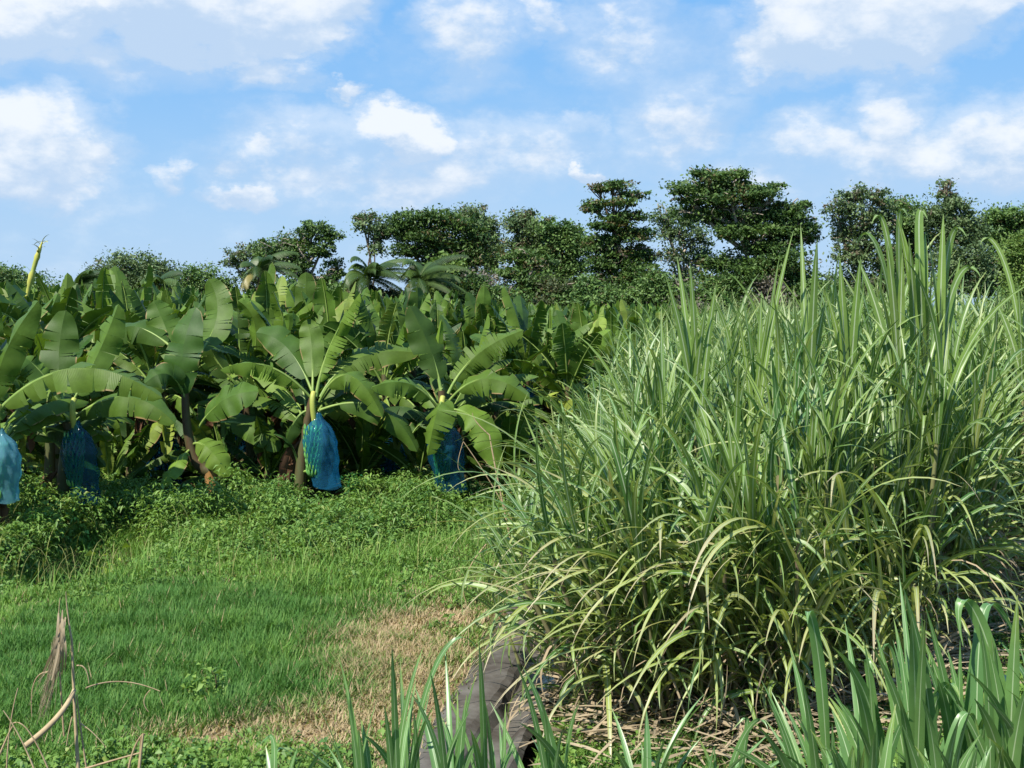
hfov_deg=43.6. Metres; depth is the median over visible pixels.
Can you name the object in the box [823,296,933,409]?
sugar cane
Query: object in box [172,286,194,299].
banana plant
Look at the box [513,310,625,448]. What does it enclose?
banana plant
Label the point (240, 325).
banana plant
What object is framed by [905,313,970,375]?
sugar cane
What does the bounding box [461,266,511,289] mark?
tree
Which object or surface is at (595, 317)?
banana plant
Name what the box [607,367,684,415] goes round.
sugar cane
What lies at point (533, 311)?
banana plant
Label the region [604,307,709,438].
sugar cane
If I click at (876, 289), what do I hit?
sugar cane
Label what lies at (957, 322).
sugar cane
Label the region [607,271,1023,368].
sugar cane field
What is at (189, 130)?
sky
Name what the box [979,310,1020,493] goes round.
sugar cane
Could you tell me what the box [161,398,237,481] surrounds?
banana sucker
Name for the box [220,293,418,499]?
banana plant
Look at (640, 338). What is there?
sugar cane
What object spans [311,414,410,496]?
banana sucker
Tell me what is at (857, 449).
sugar cane
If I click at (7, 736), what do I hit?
dead plant
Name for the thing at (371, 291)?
banana plant
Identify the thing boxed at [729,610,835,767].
cane shoot
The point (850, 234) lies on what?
tree
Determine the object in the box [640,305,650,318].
banana plant
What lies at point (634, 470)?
sugar cane
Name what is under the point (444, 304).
banana plant
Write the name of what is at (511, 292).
tree
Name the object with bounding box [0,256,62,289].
tree
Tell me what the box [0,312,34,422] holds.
banana plant
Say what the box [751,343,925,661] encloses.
sugar cane
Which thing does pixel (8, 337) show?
banana plant
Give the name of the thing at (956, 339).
sugar cane
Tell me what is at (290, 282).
tree
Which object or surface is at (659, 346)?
sugar cane
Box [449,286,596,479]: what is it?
banana plant
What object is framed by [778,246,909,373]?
sugar cane
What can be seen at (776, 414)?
sugar cane
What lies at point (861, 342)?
sugar cane
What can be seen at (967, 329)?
sugar cane
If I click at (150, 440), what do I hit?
banana sucker
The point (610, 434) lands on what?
sugar cane
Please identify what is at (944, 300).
sugar cane
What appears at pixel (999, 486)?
sugar cane
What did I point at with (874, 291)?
sugar cane
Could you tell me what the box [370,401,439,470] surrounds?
banana sucker
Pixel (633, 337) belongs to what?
banana plant
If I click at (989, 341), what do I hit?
sugar cane
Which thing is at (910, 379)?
sugar cane
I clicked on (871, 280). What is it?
tree
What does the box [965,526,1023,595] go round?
lodged sugar cane
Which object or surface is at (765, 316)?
sugar cane
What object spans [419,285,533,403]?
banana plant
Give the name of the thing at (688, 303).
sugar cane
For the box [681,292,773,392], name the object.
sugar cane
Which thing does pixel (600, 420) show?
sugar cane
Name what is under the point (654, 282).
tree
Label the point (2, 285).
banana plant
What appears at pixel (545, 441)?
sugar cane
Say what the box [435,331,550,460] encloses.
banana plant
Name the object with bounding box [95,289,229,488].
banana plant
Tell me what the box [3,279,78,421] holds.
banana plant
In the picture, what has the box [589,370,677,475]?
sugar cane
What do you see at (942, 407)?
sugar cane
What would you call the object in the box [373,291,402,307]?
banana plant
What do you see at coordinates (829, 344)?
sugar cane
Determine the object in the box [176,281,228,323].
banana plant
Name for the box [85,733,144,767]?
dead plant
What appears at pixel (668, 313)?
sugar cane
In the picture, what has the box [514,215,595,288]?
tree
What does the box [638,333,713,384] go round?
sugar cane
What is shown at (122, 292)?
banana plant
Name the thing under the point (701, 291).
tree
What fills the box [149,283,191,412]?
banana plant
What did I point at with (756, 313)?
sugar cane
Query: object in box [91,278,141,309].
banana plant
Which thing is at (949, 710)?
cane shoot
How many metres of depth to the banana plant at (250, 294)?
45.16 m
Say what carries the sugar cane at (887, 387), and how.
on the ground at (528, 748)
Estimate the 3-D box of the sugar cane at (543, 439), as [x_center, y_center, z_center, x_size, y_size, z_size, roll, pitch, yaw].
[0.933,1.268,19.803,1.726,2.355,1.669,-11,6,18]
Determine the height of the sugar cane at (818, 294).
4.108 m
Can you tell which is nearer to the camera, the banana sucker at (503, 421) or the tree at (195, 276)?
the banana sucker at (503, 421)
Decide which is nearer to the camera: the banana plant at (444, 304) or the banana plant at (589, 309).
the banana plant at (444, 304)
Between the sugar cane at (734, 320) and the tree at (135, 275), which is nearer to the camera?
the sugar cane at (734, 320)
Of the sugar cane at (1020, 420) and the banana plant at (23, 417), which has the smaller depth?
the sugar cane at (1020, 420)
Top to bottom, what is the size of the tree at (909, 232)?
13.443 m
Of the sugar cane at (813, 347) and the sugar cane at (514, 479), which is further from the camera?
the sugar cane at (514, 479)
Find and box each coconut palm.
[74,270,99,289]
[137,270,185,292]
[238,251,301,291]
[343,256,421,295]
[401,255,473,300]
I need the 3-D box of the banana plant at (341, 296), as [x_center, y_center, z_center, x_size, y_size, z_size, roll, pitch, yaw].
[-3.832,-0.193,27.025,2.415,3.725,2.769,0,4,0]
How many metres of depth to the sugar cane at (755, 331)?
17.07 m
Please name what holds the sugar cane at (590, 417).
on the ground at (528, 748)
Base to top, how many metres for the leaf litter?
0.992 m
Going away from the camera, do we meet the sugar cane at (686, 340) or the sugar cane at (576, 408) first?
the sugar cane at (686, 340)
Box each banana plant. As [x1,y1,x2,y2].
[0,235,60,471]
[0,281,13,422]
[0,281,135,479]
[0,287,8,303]
[0,297,37,467]
[0,298,55,452]
[0,300,162,523]
[0,304,175,519]
[0,311,117,488]
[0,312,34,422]
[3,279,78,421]
[8,291,56,304]
[9,291,42,307]
[17,272,114,402]
[41,267,146,422]
[43,284,95,316]
[76,289,222,489]
[77,264,181,449]
[79,285,87,300]
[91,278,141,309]
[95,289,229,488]
[108,278,258,505]
[120,289,215,472]
[135,305,245,438]
[138,285,190,362]
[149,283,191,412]
[171,287,246,379]
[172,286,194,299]
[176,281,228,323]
[176,293,319,470]
[190,298,300,479]
[199,271,313,422]
[208,291,362,476]
[216,286,249,368]
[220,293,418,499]
[224,288,252,297]
[242,277,408,485]
[245,262,317,399]
[281,301,304,420]
[285,272,361,455]
[289,283,296,298]
[302,286,381,420]
[314,289,446,477]
[317,331,365,471]
[353,290,378,304]
[354,323,446,427]
[360,292,461,469]
[362,287,465,405]
[367,295,406,313]
[370,289,381,298]
[371,306,529,507]
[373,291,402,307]
[395,293,448,325]
[395,314,539,488]
[401,293,449,381]
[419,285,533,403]
[423,304,470,381]
[432,302,519,458]
[434,290,457,306]
[434,290,464,312]
[434,298,464,317]
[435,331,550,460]
[443,300,491,356]
[443,319,548,444]
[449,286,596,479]
[506,306,589,432]
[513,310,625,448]
[519,331,593,457]
[529,304,536,314]
[531,313,568,433]
[536,302,625,408]
[537,306,552,423]
[555,302,574,312]
[562,299,594,322]
[573,306,639,392]
[574,320,628,406]
[583,310,591,394]
[585,333,637,397]
[588,313,619,372]
[605,297,651,343]
[612,306,646,345]
[615,300,641,318]
[627,307,673,338]
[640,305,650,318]
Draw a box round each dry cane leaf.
[458,441,511,518]
[462,544,486,679]
[472,413,515,561]
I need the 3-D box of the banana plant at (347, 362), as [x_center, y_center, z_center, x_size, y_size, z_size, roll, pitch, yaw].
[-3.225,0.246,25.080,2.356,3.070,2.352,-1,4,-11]
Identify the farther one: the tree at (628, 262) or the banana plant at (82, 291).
the tree at (628, 262)
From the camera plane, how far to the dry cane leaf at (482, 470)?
16.59 m
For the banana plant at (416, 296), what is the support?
on the ground at (528, 748)
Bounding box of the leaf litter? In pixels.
[22,456,534,526]
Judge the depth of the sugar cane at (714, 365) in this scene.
14.76 m
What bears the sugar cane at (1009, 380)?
on the ground at (528, 748)
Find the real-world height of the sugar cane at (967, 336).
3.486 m
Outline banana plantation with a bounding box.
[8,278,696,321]
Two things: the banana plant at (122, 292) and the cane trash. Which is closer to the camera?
the cane trash
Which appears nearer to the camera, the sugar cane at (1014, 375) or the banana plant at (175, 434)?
the sugar cane at (1014, 375)
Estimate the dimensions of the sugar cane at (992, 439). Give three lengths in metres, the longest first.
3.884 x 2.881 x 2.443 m
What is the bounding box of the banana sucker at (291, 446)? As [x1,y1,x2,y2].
[274,434,319,480]
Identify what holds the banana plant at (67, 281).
on the ground at (528, 748)
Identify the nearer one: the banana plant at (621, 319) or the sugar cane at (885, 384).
the sugar cane at (885, 384)
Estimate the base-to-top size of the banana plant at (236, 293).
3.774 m
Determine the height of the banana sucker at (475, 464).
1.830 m
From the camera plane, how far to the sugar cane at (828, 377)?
13.47 m
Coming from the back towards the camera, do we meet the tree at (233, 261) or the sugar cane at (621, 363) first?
the tree at (233, 261)
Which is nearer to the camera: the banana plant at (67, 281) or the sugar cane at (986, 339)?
the sugar cane at (986, 339)
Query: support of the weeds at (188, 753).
on the ground at (528, 748)
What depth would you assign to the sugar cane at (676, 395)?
12.36 m
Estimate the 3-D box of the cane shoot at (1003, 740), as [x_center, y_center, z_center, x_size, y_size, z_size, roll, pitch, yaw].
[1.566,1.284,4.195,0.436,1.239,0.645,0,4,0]
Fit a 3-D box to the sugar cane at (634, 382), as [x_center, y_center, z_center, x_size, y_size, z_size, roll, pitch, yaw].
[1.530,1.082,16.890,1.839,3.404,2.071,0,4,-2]
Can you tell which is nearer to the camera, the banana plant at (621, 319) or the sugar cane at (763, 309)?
the sugar cane at (763, 309)
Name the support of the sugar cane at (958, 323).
on the ground at (528, 748)
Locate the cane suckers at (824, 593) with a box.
[398,333,1022,759]
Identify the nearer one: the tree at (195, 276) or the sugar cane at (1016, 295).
the sugar cane at (1016, 295)
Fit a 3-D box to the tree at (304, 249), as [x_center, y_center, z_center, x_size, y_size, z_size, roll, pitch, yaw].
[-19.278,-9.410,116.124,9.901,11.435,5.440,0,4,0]
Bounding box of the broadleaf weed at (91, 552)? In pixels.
[85,542,130,576]
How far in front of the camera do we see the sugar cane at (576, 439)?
15.11 m
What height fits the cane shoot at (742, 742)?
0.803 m
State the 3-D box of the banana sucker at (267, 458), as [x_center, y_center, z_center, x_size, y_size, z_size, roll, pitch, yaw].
[-4.108,1.382,21.204,2.081,2.126,2.049,1,4,22]
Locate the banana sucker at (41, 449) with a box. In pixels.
[20,430,44,479]
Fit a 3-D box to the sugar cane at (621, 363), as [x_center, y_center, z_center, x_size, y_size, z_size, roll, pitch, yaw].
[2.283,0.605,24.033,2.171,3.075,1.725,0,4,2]
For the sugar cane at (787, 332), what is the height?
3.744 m
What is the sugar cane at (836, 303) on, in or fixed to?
on the ground at (528, 748)
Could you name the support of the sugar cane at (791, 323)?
on the ground at (528, 748)
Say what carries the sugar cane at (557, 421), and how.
on the ground at (528, 748)
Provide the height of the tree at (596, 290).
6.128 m
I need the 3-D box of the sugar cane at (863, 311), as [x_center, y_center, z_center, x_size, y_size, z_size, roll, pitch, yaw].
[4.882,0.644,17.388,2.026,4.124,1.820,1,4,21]
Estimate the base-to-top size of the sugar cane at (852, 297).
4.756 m
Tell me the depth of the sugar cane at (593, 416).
15.79 m
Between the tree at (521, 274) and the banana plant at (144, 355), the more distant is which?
the tree at (521, 274)
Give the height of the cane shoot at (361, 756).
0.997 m
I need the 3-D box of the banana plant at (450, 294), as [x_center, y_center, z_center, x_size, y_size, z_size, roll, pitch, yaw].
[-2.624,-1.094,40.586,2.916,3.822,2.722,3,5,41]
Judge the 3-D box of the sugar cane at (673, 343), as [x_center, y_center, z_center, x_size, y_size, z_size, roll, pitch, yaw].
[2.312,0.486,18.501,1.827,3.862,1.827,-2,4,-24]
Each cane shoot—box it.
[261,734,323,767]
[303,656,375,767]
[361,636,478,767]
[410,653,479,767]
[443,645,514,767]
[491,663,578,767]
[610,680,770,767]
[632,717,801,767]
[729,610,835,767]
[810,623,939,767]
[826,705,895,767]
[871,577,959,767]
[896,606,984,764]
[902,699,991,767]
[945,595,1023,767]
[986,641,1023,756]
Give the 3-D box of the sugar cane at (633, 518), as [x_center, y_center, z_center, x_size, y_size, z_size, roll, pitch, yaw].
[0.895,1.526,9.701,1.579,3.127,1.987,-16,15,-9]
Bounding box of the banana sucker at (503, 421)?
[456,403,544,500]
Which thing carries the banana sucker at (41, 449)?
on the ground at (528, 748)
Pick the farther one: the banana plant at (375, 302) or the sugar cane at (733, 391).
the banana plant at (375, 302)
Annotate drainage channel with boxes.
[409,595,576,767]
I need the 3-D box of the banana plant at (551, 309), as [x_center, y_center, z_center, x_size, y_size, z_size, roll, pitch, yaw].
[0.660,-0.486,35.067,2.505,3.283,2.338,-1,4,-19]
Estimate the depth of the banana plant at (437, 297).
44.63 m
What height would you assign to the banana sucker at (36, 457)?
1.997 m
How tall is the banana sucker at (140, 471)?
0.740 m
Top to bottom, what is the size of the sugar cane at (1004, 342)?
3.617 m
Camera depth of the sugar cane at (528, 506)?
14.37 m
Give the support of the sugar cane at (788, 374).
on the ground at (528, 748)
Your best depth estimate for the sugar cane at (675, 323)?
20.76 m
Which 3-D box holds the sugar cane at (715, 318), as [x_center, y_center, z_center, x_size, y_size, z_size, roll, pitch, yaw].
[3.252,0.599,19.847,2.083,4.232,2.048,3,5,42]
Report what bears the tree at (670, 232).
on the ground at (528, 748)
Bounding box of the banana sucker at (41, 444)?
[38,393,129,475]
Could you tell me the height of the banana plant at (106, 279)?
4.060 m
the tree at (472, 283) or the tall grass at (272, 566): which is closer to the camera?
the tall grass at (272, 566)
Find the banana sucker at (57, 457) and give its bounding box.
[55,420,147,482]
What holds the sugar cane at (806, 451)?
on the ground at (528, 748)
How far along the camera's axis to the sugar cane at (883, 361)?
12.81 m
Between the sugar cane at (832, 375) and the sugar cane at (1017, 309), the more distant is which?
the sugar cane at (1017, 309)
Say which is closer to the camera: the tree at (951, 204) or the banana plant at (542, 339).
the banana plant at (542, 339)
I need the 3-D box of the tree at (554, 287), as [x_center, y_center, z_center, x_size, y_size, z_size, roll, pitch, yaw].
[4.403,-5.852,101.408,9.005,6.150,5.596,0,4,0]
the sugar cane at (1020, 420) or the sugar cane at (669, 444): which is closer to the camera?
the sugar cane at (669, 444)
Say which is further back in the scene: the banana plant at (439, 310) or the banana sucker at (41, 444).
the banana plant at (439, 310)
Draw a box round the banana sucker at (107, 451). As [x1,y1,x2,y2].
[77,429,154,488]
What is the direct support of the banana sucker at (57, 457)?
on the ground at (528, 748)
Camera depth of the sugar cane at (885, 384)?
12.11 m
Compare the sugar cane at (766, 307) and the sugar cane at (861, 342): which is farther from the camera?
the sugar cane at (766, 307)
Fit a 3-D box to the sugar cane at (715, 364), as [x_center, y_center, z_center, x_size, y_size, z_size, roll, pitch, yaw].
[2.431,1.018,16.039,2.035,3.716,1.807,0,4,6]
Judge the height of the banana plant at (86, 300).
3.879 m
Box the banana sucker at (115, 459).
[91,441,162,482]
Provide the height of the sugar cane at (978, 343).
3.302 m
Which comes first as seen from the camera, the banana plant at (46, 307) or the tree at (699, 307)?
the banana plant at (46, 307)
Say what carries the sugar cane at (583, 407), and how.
on the ground at (528, 748)
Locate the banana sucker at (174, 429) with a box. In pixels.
[159,404,235,475]
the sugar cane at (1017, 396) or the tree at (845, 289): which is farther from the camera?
the tree at (845, 289)
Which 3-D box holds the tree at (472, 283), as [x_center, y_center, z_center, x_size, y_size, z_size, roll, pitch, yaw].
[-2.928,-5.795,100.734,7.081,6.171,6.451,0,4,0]
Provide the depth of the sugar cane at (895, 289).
11.85 m
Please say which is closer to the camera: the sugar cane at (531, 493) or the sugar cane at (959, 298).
the sugar cane at (531, 493)
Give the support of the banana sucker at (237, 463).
on the ground at (528, 748)
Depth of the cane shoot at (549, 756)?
4.88 m
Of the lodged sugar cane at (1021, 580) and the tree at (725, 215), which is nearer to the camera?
the lodged sugar cane at (1021, 580)
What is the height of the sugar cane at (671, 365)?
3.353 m
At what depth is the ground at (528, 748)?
11.62 m
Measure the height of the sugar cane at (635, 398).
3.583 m
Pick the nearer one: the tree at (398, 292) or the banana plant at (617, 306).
the banana plant at (617, 306)
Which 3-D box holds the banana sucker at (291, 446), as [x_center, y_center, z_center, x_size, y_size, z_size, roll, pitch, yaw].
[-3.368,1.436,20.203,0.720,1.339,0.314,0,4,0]
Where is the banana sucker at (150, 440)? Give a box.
[71,415,185,492]
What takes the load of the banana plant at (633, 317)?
on the ground at (528, 748)
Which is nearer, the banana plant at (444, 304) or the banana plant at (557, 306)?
the banana plant at (444, 304)
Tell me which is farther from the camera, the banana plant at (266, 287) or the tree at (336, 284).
the tree at (336, 284)
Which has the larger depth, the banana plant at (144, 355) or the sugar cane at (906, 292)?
the banana plant at (144, 355)
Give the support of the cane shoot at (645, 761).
on the ground at (528, 748)
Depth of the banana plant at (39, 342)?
21.78 m
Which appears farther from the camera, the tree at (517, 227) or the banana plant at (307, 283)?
the tree at (517, 227)
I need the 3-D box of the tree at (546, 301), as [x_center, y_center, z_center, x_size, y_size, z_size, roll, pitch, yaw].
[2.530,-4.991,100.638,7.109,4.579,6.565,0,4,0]
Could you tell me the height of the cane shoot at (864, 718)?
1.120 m
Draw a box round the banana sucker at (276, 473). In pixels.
[236,411,286,480]
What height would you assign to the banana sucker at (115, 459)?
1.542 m
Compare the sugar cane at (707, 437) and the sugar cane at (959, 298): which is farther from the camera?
the sugar cane at (959, 298)
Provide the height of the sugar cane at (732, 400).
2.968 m
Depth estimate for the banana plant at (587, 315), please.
41.04 m
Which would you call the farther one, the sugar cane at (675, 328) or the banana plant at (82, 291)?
the banana plant at (82, 291)
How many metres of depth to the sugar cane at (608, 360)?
19.11 m
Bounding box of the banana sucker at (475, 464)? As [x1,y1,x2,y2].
[459,429,521,498]
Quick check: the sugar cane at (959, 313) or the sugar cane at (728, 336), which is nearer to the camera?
the sugar cane at (728, 336)
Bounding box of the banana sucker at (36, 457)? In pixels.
[25,442,98,483]
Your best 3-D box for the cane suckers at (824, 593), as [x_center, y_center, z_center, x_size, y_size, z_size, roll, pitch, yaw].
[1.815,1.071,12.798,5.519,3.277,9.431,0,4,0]
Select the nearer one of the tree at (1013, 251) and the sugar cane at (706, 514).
the sugar cane at (706, 514)
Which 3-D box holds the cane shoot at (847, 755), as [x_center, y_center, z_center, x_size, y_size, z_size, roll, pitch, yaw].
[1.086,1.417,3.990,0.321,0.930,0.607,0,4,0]
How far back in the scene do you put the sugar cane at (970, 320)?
20.76 m
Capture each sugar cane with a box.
[423,411,685,737]
[444,454,586,654]
[451,544,526,683]
[458,443,610,665]
[478,395,605,585]
[480,414,614,632]
[482,434,597,596]
[491,443,567,559]
[496,388,765,736]
[510,421,584,479]
[518,411,585,480]
[522,389,593,453]
[535,390,593,447]
[538,386,709,698]
[539,378,595,421]
[540,369,629,585]
[541,378,638,608]
[542,380,598,446]
[545,321,723,664]
[550,378,609,430]
[550,405,624,471]
[552,378,625,465]
[553,376,718,669]
[554,383,625,475]
[556,374,635,586]
[566,369,614,444]
[571,332,642,424]
[573,328,642,405]
[575,308,718,661]
[575,338,671,449]
[584,331,683,406]
[584,401,830,748]
[585,343,640,413]
[586,324,664,441]
[589,311,656,405]
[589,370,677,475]
[590,305,690,372]
[597,368,739,526]
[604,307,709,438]
[604,337,643,380]
[607,326,716,414]
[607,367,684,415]
[611,346,787,556]
[613,293,671,364]
[617,303,728,403]
[617,351,721,474]
[620,323,678,373]
[622,288,687,390]
[626,348,845,714]
[629,304,751,456]
[632,319,755,392]
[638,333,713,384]
[646,374,891,745]
[648,294,708,353]
[650,382,773,662]
[652,272,708,339]
[655,326,752,446]
[656,312,719,357]
[666,258,716,645]
[666,282,773,500]
[674,285,714,340]
[674,287,901,631]
[675,366,788,645]
[677,314,783,453]
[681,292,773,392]
[682,290,797,564]
[689,289,755,357]
[697,286,750,345]
[698,272,793,393]
[701,275,768,359]
[702,314,784,356]
[703,316,834,694]
[708,281,866,397]
[710,330,757,368]
[715,297,759,368]
[721,341,919,710]
[725,318,826,462]
[732,300,834,407]
[734,290,792,347]
[736,230,793,501]
[741,292,847,362]
[742,301,791,338]
[743,309,944,714]
[743,331,837,477]
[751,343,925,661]
[755,318,894,565]
[767,341,941,690]
[773,288,862,360]
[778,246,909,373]
[778,303,824,358]
[780,298,875,370]
[782,281,851,345]
[784,310,910,376]
[790,320,971,644]
[794,227,825,403]
[798,293,884,407]
[805,248,869,325]
[817,274,867,340]
[817,291,883,388]
[819,266,838,328]
[819,280,1017,650]
[819,332,909,433]
[819,354,1023,648]
[821,288,887,343]
[822,322,982,674]
[823,264,965,403]
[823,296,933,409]
[825,340,954,632]
[826,256,863,427]
[828,258,1023,674]
[847,281,908,347]
[850,268,905,317]
[857,209,908,652]
[858,324,961,383]
[864,232,963,326]
[864,245,967,370]
[869,267,884,337]
[872,287,976,329]
[875,338,1023,602]
[896,208,933,450]
[899,321,1023,630]
[902,330,1023,600]
[904,324,1023,588]
[905,277,1004,361]
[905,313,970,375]
[908,292,994,326]
[919,272,1023,599]
[927,214,980,645]
[928,269,1014,349]
[928,329,1013,444]
[930,318,1020,520]
[932,276,1008,321]
[947,309,1023,526]
[949,282,1023,344]
[950,293,1023,573]
[954,279,1016,362]
[954,296,1004,336]
[957,299,973,351]
[959,308,989,366]
[961,292,1020,465]
[961,295,1022,530]
[965,315,1017,374]
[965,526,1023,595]
[966,317,1017,401]
[967,339,1023,560]
[974,301,1014,340]
[978,343,1023,536]
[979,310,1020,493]
[980,236,1023,574]
[983,308,1017,400]
[990,312,1023,557]
[994,284,1023,332]
[1005,379,1023,567]
[1008,431,1023,570]
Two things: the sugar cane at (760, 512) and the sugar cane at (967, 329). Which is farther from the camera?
the sugar cane at (967, 329)
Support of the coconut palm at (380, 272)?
on the ground at (528, 748)
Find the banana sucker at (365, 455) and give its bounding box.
[318,415,394,500]
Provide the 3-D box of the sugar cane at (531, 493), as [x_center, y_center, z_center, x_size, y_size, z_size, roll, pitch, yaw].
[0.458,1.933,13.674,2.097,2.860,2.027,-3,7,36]
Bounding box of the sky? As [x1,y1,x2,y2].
[0,0,1023,303]
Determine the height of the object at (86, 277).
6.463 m
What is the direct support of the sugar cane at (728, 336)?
on the ground at (528, 748)
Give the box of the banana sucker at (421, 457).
[368,406,469,498]
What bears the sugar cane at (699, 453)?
on the ground at (528, 748)
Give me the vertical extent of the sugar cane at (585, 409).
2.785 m
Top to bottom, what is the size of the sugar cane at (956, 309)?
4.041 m
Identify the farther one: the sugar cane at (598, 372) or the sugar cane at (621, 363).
the sugar cane at (621, 363)
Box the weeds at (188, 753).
[0,523,1023,767]
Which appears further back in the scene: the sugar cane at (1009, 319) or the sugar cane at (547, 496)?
the sugar cane at (1009, 319)
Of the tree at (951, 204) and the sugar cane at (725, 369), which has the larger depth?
the tree at (951, 204)
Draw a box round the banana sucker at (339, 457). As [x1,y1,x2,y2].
[299,419,385,499]
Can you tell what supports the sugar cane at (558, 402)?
on the ground at (528, 748)
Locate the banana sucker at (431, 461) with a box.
[397,418,459,482]
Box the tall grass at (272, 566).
[0,477,515,598]
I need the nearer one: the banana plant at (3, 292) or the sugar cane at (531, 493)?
the sugar cane at (531, 493)
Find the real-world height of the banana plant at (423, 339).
3.499 m
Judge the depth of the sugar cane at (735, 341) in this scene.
17.75 m
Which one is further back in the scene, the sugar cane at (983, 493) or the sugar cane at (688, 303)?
the sugar cane at (688, 303)
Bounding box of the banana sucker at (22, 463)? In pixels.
[21,429,42,473]
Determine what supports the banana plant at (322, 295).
on the ground at (528, 748)
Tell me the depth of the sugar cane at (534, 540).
11.78 m
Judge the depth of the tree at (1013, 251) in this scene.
79.04 m
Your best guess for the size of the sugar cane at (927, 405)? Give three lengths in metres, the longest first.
3.719 x 2.131 x 1.897 m
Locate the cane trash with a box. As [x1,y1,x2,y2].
[503,533,1023,767]
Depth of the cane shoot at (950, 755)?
3.78 m
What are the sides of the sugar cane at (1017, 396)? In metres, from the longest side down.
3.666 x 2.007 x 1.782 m
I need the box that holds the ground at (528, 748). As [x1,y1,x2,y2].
[0,404,1023,767]
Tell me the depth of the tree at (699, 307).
99.63 m
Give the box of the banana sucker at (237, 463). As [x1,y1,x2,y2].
[160,429,241,490]
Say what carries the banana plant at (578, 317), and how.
on the ground at (528, 748)
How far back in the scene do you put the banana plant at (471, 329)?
26.93 m
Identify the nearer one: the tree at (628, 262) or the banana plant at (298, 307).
the banana plant at (298, 307)
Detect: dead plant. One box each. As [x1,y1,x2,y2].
[0,688,48,767]
[24,594,158,767]
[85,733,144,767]
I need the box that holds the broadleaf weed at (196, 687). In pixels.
[180,668,239,701]
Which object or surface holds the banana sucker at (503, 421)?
on the ground at (528, 748)
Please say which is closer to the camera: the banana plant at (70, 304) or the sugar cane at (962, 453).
the sugar cane at (962, 453)
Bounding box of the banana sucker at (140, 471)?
[120,466,147,487]
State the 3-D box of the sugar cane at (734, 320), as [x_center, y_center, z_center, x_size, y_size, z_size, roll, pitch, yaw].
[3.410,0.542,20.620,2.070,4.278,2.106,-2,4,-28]
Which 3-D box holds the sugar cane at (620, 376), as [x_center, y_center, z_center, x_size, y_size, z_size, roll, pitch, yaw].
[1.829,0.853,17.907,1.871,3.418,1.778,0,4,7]
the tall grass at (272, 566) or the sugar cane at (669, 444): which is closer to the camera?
the sugar cane at (669, 444)
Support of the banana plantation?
on the ground at (528, 748)
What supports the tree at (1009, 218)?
on the ground at (528, 748)
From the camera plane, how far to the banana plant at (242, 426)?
21.71 m
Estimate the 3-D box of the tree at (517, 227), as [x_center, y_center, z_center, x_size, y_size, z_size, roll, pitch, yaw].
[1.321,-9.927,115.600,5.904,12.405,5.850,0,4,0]
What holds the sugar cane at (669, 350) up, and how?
on the ground at (528, 748)
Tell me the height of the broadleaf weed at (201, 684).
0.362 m
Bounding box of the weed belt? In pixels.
[0,458,544,586]
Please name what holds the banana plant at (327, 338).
on the ground at (528, 748)
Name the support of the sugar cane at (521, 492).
on the ground at (528, 748)
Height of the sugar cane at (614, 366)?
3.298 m
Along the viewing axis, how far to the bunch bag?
17.56 m
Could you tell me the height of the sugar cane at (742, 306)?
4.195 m
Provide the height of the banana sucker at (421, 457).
2.136 m
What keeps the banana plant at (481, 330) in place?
on the ground at (528, 748)
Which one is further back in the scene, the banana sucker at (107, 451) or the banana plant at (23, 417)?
the banana sucker at (107, 451)
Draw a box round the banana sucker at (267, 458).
[215,406,322,501]
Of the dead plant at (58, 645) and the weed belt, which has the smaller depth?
the dead plant at (58, 645)
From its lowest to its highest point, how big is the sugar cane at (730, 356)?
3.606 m
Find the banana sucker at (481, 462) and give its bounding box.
[438,418,482,468]
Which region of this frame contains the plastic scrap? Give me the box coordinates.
[520,653,556,693]
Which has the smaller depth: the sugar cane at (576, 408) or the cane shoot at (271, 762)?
the cane shoot at (271, 762)
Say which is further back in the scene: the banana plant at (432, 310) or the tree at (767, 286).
the tree at (767, 286)
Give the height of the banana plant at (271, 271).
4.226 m
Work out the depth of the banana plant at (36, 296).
37.13 m
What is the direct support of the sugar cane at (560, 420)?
on the ground at (528, 748)
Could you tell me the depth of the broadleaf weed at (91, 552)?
16.78 m
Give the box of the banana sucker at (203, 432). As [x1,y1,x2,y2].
[164,407,271,492]
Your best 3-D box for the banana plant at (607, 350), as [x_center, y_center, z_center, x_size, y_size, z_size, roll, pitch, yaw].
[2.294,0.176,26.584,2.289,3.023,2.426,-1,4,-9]
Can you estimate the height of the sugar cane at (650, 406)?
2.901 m
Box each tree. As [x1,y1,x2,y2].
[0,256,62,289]
[78,244,181,289]
[166,260,243,295]
[217,238,284,291]
[242,217,352,290]
[251,274,302,292]
[326,275,387,296]
[350,208,392,287]
[352,285,403,298]
[365,203,501,284]
[386,287,433,298]
[421,250,471,302]
[440,271,518,304]
[451,200,505,276]
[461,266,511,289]
[484,242,564,301]
[488,284,533,305]
[495,206,552,255]
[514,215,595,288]
[528,292,563,307]
[535,272,598,304]
[545,271,629,307]
[570,178,668,305]
[615,266,694,306]
[643,200,718,289]
[644,278,709,314]
[650,164,830,296]
[689,273,756,313]
[738,272,799,312]
[782,273,852,307]
[816,180,912,288]
[822,276,866,302]
[851,267,932,301]
[869,189,939,277]
[907,175,1001,296]
[934,198,1023,299]
[983,286,1023,310]
[984,226,1023,300]
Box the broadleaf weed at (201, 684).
[183,660,224,699]
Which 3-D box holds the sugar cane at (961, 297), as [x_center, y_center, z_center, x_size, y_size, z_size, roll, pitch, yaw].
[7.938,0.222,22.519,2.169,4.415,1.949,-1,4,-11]

